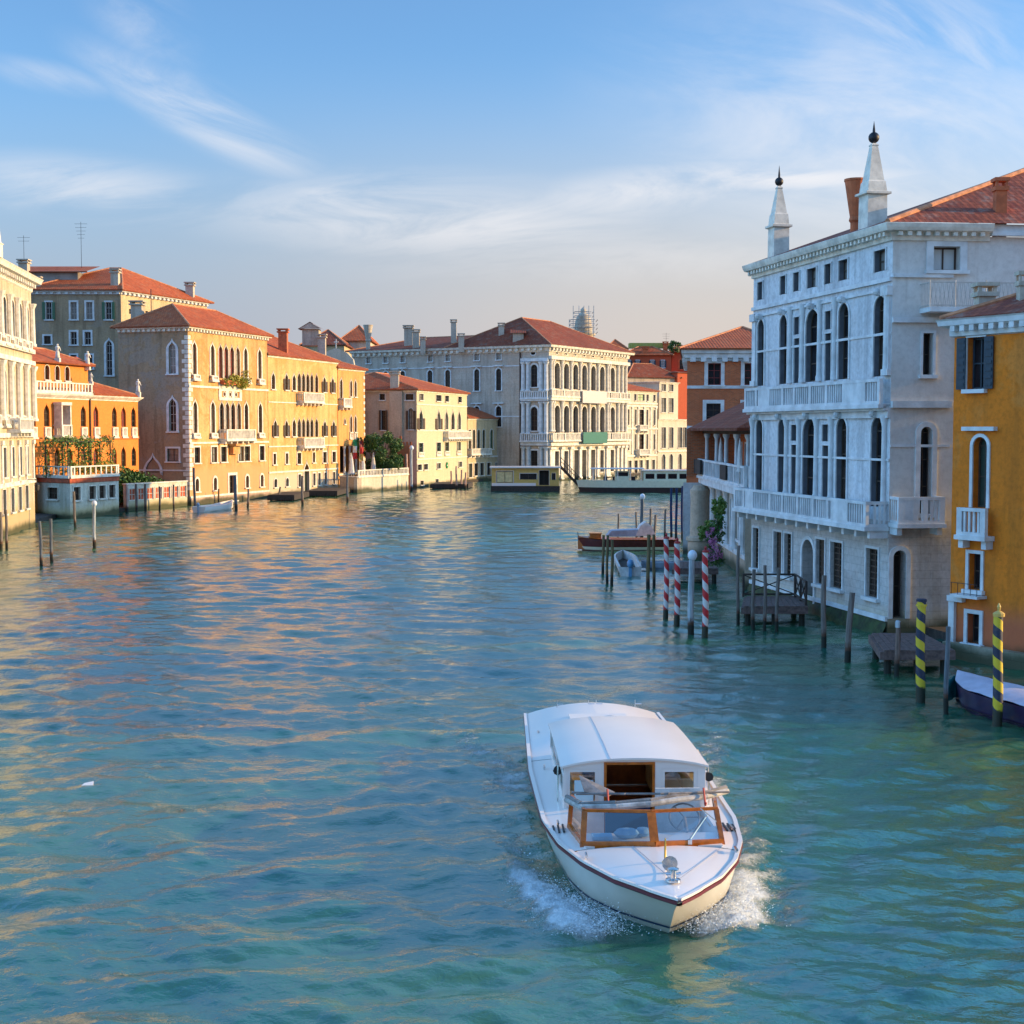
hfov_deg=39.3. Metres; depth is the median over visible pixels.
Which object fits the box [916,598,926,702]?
mooring pole
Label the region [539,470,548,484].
door
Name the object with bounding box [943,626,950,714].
mooring pole
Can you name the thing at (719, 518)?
dark bush
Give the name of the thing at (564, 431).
window
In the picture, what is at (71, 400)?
orange villa
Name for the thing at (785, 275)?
window
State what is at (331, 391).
window
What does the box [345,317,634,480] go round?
grand stone palace
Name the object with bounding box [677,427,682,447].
window
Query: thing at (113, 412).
window
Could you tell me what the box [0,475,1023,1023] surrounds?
water
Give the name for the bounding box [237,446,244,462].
window
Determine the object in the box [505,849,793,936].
bow spray
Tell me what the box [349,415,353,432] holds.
window
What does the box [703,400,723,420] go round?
window
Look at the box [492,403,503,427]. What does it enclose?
window
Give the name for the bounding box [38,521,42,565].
mooring pole
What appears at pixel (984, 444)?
window
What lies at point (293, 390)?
window
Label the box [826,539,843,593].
window frame
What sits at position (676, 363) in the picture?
orange red house
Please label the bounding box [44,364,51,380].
window
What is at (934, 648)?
plank jetty
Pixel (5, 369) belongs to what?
window
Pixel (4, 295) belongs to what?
window
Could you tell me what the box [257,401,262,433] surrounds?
window
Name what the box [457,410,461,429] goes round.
window
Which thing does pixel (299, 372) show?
window
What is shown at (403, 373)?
window
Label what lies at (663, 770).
bulkhead window
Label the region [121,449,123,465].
window
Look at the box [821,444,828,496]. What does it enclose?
window
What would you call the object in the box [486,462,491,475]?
window
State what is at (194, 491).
mooring pole
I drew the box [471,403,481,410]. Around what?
window
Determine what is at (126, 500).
mooring pole
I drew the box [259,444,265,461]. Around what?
window
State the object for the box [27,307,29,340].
window
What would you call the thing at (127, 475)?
hedge
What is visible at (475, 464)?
window
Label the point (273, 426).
window
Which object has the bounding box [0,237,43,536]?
stone palace
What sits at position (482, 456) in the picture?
tan house
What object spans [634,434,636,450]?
window
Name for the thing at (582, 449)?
door
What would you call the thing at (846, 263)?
window
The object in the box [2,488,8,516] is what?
window
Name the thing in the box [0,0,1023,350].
sky
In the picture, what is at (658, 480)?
water bus
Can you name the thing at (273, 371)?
window
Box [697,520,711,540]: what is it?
bush
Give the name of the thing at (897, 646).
mooring pole
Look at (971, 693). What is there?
covered boat
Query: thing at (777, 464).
window
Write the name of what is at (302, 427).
window
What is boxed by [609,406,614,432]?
window
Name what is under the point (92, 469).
terrace plants
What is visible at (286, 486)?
window
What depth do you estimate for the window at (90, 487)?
132.45 m
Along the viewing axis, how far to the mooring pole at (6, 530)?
96.02 m
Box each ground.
[35,473,640,522]
[926,627,945,640]
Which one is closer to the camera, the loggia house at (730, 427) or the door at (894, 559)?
the door at (894, 559)
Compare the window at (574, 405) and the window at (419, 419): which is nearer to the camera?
the window at (419, 419)
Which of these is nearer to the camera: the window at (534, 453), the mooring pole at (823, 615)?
the mooring pole at (823, 615)
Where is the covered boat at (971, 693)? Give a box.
[948,670,1023,726]
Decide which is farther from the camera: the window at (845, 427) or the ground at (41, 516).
the ground at (41, 516)
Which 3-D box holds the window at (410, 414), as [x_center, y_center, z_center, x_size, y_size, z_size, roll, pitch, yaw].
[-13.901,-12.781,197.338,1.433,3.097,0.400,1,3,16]
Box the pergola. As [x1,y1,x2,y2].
[39,434,115,477]
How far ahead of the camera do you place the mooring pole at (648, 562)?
71.76 m
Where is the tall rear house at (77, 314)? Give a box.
[16,227,214,388]
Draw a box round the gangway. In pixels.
[560,457,581,485]
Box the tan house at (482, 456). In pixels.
[467,407,499,480]
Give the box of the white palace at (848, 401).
[732,123,1023,633]
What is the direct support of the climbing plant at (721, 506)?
attached to the loggia house at (730, 427)
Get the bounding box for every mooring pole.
[0,512,2,549]
[4,510,7,548]
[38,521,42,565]
[49,519,52,561]
[73,491,76,526]
[125,485,128,511]
[135,484,137,511]
[144,484,146,510]
[158,486,160,509]
[172,485,174,508]
[192,468,195,505]
[233,475,237,509]
[247,489,248,507]
[301,476,303,504]
[346,472,348,501]
[405,454,407,472]
[455,466,456,489]
[601,535,604,573]
[606,535,608,583]
[610,540,613,585]
[635,512,636,527]
[646,534,650,588]
[649,509,651,524]
[652,534,655,586]
[653,515,656,536]
[663,533,668,618]
[664,509,666,536]
[670,488,672,536]
[674,538,680,625]
[675,488,677,538]
[681,486,682,538]
[701,546,708,637]
[736,545,739,624]
[751,569,755,629]
[762,565,766,630]
[775,568,780,631]
[821,575,826,647]
[844,592,854,662]
[894,620,900,676]
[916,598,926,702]
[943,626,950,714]
[992,603,1004,726]
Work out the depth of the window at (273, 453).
170.40 m
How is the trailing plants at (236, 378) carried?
attached to the gothic palace at (180, 362)
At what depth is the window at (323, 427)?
184.29 m
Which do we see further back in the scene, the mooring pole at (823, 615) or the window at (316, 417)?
the window at (316, 417)
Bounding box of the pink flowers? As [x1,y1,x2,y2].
[706,524,722,560]
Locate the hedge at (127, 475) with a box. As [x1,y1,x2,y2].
[113,464,168,502]
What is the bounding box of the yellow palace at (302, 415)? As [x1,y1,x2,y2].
[267,322,340,493]
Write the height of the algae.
1.100 m
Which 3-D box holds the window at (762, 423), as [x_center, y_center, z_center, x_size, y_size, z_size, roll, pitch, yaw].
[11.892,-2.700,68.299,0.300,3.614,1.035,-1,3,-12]
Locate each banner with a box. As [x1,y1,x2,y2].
[583,390,606,403]
[583,432,607,443]
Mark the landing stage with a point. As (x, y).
(525, 478)
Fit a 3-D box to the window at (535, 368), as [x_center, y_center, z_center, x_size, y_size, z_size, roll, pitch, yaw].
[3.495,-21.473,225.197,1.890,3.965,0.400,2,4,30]
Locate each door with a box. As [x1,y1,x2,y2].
[227,472,238,500]
[303,460,309,491]
[468,463,473,477]
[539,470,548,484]
[573,449,578,478]
[582,449,586,478]
[590,448,595,478]
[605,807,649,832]
[800,536,815,603]
[888,546,910,618]
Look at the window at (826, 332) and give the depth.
60.86 m
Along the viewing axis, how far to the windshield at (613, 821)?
27.00 m
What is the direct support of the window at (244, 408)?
in the gothic palace at (180, 362)
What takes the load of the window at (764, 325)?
in the white palace at (848, 401)
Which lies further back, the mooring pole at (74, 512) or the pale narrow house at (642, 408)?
the pale narrow house at (642, 408)
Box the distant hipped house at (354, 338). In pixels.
[341,325,379,348]
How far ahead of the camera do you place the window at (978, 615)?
50.08 m
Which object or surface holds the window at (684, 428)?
in the white tower house at (672, 440)
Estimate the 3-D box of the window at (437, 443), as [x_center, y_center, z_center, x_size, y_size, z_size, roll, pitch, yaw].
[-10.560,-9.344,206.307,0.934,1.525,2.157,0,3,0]
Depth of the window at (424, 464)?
201.02 m
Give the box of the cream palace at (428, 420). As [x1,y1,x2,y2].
[365,371,471,487]
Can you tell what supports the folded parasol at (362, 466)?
on the ground at (41, 516)
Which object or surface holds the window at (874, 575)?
in the white palace at (848, 401)
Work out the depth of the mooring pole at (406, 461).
195.34 m
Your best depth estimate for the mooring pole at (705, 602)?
55.17 m
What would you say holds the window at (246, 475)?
in the gothic palace at (180, 362)
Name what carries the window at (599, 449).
in the grand stone palace at (527, 381)
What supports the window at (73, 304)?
in the tall rear house at (77, 314)
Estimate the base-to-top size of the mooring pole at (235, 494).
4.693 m
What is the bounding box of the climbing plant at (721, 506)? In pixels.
[711,495,727,514]
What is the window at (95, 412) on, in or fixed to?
in the orange villa
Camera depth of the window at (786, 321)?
65.66 m
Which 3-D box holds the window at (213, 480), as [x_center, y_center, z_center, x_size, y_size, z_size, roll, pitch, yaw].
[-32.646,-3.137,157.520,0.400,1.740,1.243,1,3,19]
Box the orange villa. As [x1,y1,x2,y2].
[32,344,143,512]
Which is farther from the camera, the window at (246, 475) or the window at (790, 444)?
the window at (246, 475)
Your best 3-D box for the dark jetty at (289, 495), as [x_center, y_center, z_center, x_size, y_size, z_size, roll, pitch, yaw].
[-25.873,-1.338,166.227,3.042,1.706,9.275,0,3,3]
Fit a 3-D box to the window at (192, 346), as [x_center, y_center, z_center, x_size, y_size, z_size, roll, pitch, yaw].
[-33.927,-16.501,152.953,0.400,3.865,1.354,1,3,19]
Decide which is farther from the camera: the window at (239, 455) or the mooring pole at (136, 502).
the window at (239, 455)
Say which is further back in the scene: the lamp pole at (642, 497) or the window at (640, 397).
the window at (640, 397)
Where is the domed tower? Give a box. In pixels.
[569,306,597,336]
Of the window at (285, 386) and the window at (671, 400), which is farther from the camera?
the window at (671, 400)
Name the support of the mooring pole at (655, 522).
in the water
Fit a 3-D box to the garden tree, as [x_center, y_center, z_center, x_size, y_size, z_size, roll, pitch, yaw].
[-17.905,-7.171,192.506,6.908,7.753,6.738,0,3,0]
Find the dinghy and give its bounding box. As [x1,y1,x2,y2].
[614,549,641,575]
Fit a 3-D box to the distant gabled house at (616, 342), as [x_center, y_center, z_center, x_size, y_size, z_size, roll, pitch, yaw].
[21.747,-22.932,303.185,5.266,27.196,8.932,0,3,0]
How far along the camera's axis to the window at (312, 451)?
181.32 m
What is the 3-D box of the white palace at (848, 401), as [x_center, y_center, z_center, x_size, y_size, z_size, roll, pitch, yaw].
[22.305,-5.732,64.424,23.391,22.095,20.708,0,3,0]
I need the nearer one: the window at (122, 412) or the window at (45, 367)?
the window at (45, 367)
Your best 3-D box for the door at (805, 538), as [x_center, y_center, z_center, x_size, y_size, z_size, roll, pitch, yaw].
[12.975,2.772,62.915,0.060,3.462,1.563,-1,3,-12]
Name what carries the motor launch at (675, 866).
on the water
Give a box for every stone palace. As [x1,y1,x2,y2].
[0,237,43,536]
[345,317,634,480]
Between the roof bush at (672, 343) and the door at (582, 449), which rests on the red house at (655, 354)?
the roof bush at (672, 343)
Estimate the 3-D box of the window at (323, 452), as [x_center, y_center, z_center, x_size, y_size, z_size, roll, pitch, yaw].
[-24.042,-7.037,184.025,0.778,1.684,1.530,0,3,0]
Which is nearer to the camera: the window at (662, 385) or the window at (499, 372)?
the window at (499, 372)
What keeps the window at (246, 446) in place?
in the gothic palace at (180, 362)
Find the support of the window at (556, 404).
in the grand stone palace at (527, 381)
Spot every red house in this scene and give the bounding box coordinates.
[628,338,673,370]
[668,344,686,371]
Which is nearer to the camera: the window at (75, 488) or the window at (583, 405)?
the window at (75, 488)
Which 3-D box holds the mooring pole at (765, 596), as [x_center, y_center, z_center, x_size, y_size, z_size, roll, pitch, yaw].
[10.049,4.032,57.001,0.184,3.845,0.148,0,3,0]
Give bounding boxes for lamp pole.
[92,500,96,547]
[409,445,413,490]
[640,494,644,536]
[687,550,696,634]
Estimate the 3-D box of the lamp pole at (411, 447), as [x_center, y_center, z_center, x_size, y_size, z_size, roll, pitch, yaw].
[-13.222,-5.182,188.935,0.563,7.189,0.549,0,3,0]
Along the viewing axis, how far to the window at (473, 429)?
222.79 m
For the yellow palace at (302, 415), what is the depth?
177.70 m
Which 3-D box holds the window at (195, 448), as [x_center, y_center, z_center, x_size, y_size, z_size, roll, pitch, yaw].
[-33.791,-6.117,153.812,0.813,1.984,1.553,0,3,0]
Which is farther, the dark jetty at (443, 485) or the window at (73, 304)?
the dark jetty at (443, 485)
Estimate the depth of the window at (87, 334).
176.07 m
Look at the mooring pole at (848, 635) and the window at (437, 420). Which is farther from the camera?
the window at (437, 420)
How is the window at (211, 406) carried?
in the gothic palace at (180, 362)
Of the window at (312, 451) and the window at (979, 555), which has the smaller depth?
the window at (979, 555)
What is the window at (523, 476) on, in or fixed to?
in the landing stage
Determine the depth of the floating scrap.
32.29 m
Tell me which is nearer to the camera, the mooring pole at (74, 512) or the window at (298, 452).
the mooring pole at (74, 512)
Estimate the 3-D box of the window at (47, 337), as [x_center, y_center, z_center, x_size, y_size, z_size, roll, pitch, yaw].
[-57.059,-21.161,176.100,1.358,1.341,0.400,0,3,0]
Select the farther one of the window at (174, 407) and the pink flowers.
the window at (174, 407)
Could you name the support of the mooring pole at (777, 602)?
in the water
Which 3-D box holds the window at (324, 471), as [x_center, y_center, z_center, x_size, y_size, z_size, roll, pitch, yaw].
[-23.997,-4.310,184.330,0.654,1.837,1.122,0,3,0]
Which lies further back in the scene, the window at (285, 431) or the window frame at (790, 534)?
the window at (285, 431)
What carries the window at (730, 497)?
in the loggia house at (730, 427)
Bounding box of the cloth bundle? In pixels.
[591,827,648,839]
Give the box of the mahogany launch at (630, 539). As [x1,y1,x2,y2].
[577,521,675,550]
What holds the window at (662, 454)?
in the white tower house at (672, 440)
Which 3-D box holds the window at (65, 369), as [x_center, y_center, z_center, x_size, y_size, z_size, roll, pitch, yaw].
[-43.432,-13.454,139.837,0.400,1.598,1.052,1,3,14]
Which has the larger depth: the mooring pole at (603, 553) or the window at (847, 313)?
the mooring pole at (603, 553)
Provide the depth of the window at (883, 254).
56.11 m
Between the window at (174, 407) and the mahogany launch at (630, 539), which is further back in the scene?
the window at (174, 407)
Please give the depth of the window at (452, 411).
212.95 m
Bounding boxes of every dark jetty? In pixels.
[267,491,308,500]
[304,487,349,496]
[430,482,472,488]
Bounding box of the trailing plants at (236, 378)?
[222,370,251,389]
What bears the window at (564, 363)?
in the grand stone palace at (527, 381)
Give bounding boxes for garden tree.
[352,430,403,473]
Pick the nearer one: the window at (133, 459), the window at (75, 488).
the window at (75, 488)
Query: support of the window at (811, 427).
in the white palace at (848, 401)
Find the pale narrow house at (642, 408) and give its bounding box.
[627,384,659,473]
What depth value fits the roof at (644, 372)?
280.79 m
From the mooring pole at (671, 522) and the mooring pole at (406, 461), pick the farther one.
the mooring pole at (406, 461)
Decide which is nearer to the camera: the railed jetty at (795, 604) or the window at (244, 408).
the railed jetty at (795, 604)
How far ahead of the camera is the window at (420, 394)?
199.12 m
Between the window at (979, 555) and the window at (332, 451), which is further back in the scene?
the window at (332, 451)
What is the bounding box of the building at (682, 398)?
[669,371,686,418]
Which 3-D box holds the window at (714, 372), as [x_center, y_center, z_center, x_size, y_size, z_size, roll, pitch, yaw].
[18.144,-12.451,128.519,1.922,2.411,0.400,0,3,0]
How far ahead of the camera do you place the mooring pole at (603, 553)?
79.62 m
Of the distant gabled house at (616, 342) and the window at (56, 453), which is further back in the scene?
the distant gabled house at (616, 342)
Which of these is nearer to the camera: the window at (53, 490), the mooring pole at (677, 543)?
the mooring pole at (677, 543)
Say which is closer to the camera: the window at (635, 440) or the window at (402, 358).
the window at (402, 358)
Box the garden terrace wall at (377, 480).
[354,467,408,492]
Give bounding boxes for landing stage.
[490,466,560,491]
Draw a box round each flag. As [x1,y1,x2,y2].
[353,440,356,475]
[359,439,363,469]
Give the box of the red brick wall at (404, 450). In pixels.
[390,436,411,487]
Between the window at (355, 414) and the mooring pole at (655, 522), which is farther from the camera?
the window at (355, 414)
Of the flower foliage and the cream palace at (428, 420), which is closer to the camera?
the flower foliage
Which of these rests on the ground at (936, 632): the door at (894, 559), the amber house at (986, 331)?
the amber house at (986, 331)
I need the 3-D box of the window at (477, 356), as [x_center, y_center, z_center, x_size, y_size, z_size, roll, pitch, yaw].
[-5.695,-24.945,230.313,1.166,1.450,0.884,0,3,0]
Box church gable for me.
[326,339,354,364]
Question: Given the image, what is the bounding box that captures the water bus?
[576,468,685,492]
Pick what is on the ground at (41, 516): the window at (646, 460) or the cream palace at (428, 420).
the cream palace at (428, 420)
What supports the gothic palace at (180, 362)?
on the ground at (41, 516)
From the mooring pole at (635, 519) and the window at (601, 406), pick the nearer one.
the mooring pole at (635, 519)
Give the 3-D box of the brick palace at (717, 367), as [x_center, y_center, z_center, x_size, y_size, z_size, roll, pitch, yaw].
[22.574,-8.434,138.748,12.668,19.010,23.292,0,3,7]
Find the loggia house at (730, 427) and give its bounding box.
[683,402,750,589]
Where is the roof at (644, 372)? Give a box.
[628,363,682,381]
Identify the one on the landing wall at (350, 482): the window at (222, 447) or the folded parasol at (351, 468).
the folded parasol at (351, 468)
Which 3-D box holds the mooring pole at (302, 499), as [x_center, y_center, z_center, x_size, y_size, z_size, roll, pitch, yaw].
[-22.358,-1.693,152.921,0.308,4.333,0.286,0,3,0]
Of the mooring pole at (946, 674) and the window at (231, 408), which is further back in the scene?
the window at (231, 408)
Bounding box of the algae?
[747,584,885,632]
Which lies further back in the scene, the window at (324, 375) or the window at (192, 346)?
the window at (324, 375)
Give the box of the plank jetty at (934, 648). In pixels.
[868,633,955,673]
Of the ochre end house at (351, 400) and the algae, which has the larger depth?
the ochre end house at (351, 400)
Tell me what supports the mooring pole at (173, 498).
in the water
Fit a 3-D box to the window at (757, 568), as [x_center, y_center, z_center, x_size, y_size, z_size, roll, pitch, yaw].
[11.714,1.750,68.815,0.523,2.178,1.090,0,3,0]
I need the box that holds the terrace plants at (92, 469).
[70,460,115,473]
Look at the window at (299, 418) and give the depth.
177.04 m
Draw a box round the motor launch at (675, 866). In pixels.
[523,700,742,932]
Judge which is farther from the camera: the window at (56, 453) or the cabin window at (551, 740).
the window at (56, 453)
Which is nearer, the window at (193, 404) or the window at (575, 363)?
the window at (193, 404)
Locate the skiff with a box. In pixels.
[641,560,673,569]
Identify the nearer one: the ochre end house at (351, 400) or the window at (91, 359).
the window at (91, 359)
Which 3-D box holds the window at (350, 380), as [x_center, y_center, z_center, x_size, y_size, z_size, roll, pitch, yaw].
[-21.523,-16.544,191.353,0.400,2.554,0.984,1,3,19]
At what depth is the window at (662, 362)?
288.94 m
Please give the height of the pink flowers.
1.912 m
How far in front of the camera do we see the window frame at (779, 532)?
66.47 m
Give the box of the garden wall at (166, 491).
[122,480,187,510]
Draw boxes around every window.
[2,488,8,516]
[3,295,8,334]
[4,446,8,479]
[5,369,8,414]
[10,487,16,513]
[12,299,14,335]
[12,446,16,477]
[18,445,23,476]
[18,485,23,511]
[20,302,22,338]
[24,445,30,475]
[25,484,30,509]
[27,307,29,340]
[42,301,54,320]
[42,334,52,344]
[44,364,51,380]
[44,406,47,426]
[45,487,58,500]
[54,365,61,381]
[55,450,58,469]
[64,366,71,381]
[68,300,78,320]
[68,330,78,345]
[69,353,77,356]
[72,485,82,501]
[81,408,83,426]
[82,330,92,345]
[84,300,94,320]
[84,353,94,369]
[88,485,97,500]
[93,408,96,426]
[93,450,96,463]
[98,484,107,499]
[102,301,114,320]
[103,338,114,376]
[108,483,117,498]
[112,408,114,426]
[121,409,123,426]
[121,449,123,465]
[131,409,133,426]
[131,449,134,465]
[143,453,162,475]
[164,447,180,462]
[165,339,178,374]
[166,395,178,432]
[191,340,198,374]
[192,399,198,433]
[193,446,201,463]
[195,477,201,492]
[209,341,215,376]
[210,399,215,433]
[210,445,218,463]
[212,476,217,491]
[218,343,223,377]
[219,400,224,432]
[220,445,228,462]
[223,345,228,378]
[225,401,229,432]
[229,345,234,378]
[230,401,235,428]
[235,345,240,376]
[236,401,241,428]
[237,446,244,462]
[243,345,248,377]
[243,401,248,428]
[244,445,251,461]
[245,474,250,488]
[257,347,262,379]
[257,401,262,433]
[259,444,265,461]
[259,473,265,487]
[271,371,276,389]
[272,418,278,437]
[272,452,277,465]
[273,478,278,488]
[284,372,289,390]
[284,418,289,437]
[285,452,289,464]
[285,477,290,487]
[292,374,297,391]
[292,418,297,437]
[296,451,302,464]
[297,372,300,390]
[297,418,300,436]
[301,372,305,391]
[301,417,305,436]
[306,372,309,391]
[306,417,309,436]
[310,373,313,391]
[310,418,313,436]
[312,451,316,463]
[312,472,316,486]
[315,373,318,391]
[315,417,318,436]
[317,472,321,485]
[322,375,327,392]
[322,419,327,436]
[322,451,327,463]
[323,471,327,485]
[330,376,335,393]
[331,419,336,436]
[331,450,337,462]
[332,471,336,484]
[339,378,342,397]
[349,380,353,397]
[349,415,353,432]
[354,379,357,397]
[354,414,357,432]
[366,357,371,363]
[378,394,385,400]
[379,410,386,430]
[382,357,388,363]
[397,367,406,375]
[400,356,405,362]
[404,393,413,400]
[406,408,415,429]
[418,410,424,429]
[418,442,424,452]
[419,393,424,400]
[423,463,428,470]
[424,367,433,382]
[427,355,433,362]
[436,394,442,401]
[436,409,442,429]
[436,442,441,451]
[442,366,452,387]
[444,355,450,361]
[444,409,449,429]
[444,442,449,451]
[451,411,455,429]
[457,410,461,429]
[457,441,461,451]
[468,429,471,450]
[471,365,480,391]
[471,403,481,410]
[472,429,475,448]
[473,354,479,360]
[474,462,478,476]
[477,429,480,448]
[480,462,484,475]
[482,429,485,447]
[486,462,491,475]
[490,429,494,449]
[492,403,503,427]
[493,365,503,390]
[495,353,501,360]
[496,471,513,482]
[520,473,536,479]
[530,363,538,387]
[530,405,538,431]
[530,449,538,465]
[550,732,552,752]
[551,473,555,479]
[553,404,560,432]
[553,742,555,764]
[555,362,560,388]
[555,450,559,474]
[559,764,563,796]
[563,363,569,388]
[563,405,569,432]
[563,450,568,474]
[567,769,597,807]
[572,405,578,437]
[573,363,578,388]
[581,405,587,432]
[582,364,587,389]
[590,405,596,431]
[591,365,595,389]
[599,406,604,431]
[599,449,604,472]
[600,366,604,390]
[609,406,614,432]
[628,460,631,473]
[634,409,637,425]
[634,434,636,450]
[634,460,637,472]
[637,394,645,401]
[639,409,643,424]
[639,433,643,448]
[645,459,648,468]
[660,360,665,367]
[661,384,666,391]
[661,397,666,412]
[661,427,666,448]
[661,768,697,787]
[662,454,665,468]
[668,398,674,412]
[668,427,673,448]
[669,384,673,391]
[669,453,672,468]
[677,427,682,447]
[678,358,683,369]
[678,453,681,468]
[682,427,686,447]
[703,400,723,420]
[704,361,724,386]
[729,497,730,544]
[735,517,738,541]
[740,361,752,386]
[744,442,745,465]
[749,525,760,571]
[754,420,763,489]
[756,280,763,299]
[756,318,765,385]
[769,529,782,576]
[776,420,783,491]
[778,314,787,383]
[779,274,786,294]
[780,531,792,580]
[790,424,795,440]
[790,444,795,492]
[792,270,800,291]
[793,315,799,334]
[793,337,799,382]
[801,419,813,494]
[804,308,816,381]
[806,265,817,288]
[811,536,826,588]
[821,423,828,440]
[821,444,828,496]
[823,261,831,284]
[824,309,831,329]
[824,332,831,380]
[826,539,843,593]
[834,419,848,498]
[836,302,850,379]
[837,257,848,280]
[860,545,879,602]
[868,418,882,507]
[871,296,883,376]
[873,247,886,272]
[914,421,937,517]
[918,330,937,377]
[924,241,969,273]
[956,335,993,393]
[959,609,983,646]
[961,549,984,594]
[969,433,990,507]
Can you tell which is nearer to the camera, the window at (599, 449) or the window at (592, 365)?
the window at (592, 365)
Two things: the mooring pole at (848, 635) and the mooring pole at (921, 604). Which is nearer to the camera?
the mooring pole at (921, 604)
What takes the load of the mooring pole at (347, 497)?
in the water
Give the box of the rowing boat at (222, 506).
[192,500,232,512]
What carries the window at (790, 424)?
in the white palace at (848, 401)
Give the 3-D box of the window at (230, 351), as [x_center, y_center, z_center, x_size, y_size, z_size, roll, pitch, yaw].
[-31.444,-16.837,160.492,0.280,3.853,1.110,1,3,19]
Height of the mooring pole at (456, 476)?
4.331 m
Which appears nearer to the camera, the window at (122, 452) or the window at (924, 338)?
the window at (924, 338)
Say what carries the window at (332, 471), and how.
in the yellow palace at (302, 415)
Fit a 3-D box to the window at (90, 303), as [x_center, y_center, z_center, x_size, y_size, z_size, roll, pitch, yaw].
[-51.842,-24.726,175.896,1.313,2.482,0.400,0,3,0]
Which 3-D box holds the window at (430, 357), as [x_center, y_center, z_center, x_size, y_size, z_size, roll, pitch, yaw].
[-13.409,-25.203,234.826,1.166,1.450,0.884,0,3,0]
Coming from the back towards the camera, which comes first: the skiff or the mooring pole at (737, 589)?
the skiff
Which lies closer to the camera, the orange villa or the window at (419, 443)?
the orange villa
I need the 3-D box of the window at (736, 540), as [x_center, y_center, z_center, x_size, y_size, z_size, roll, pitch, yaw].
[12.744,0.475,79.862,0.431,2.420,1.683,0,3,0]
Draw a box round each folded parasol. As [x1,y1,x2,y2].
[348,453,354,475]
[360,456,364,469]
[371,452,375,471]
[718,437,722,461]
[736,438,742,485]
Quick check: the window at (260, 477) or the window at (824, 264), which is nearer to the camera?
the window at (824, 264)
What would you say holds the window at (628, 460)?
in the pale narrow house at (642, 408)
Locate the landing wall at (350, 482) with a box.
[339,476,361,492]
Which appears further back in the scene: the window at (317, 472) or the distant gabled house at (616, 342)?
the distant gabled house at (616, 342)
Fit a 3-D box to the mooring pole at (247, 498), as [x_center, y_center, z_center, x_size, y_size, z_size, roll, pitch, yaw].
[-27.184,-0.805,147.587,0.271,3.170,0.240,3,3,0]
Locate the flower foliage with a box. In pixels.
[705,528,724,566]
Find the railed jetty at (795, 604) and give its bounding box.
[741,573,807,625]
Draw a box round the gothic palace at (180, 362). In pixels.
[109,289,273,505]
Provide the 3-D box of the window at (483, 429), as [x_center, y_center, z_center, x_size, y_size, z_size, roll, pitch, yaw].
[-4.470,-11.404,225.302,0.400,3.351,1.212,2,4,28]
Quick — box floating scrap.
[81,781,93,785]
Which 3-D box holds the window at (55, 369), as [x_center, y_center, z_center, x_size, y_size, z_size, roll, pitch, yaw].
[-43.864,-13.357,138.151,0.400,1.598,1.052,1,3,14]
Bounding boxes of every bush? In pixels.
[667,340,680,352]
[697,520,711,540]
[708,513,725,536]
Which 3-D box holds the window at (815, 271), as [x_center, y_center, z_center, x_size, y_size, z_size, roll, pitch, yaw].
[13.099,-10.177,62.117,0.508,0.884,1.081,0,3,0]
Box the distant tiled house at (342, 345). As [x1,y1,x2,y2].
[299,329,353,356]
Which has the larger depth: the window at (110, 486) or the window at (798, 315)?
the window at (110, 486)
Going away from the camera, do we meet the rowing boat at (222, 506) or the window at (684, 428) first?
the rowing boat at (222, 506)
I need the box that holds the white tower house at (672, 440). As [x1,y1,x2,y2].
[628,382,686,468]
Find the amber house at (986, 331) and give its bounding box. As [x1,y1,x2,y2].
[934,271,1023,669]
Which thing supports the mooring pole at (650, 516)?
in the water
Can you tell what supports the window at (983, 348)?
in the amber house at (986, 331)
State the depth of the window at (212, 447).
157.25 m
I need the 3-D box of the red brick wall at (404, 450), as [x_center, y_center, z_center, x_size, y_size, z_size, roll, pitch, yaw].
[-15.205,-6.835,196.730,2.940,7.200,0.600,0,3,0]
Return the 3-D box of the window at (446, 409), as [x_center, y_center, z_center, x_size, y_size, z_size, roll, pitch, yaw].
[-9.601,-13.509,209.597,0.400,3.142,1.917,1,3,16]
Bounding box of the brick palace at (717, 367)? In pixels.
[678,326,752,482]
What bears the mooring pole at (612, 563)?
in the water
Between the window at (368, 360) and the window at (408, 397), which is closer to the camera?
the window at (408, 397)
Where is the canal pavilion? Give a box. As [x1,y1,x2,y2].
[36,464,119,518]
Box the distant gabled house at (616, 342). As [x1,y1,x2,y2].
[611,339,628,349]
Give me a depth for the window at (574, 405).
232.62 m
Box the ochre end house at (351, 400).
[337,361,368,487]
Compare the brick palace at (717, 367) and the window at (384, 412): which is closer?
the brick palace at (717, 367)
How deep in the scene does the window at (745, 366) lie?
128.62 m
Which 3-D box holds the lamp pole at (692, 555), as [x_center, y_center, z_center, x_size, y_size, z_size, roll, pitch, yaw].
[7.013,3.744,55.844,0.368,4.552,0.358,0,3,0]

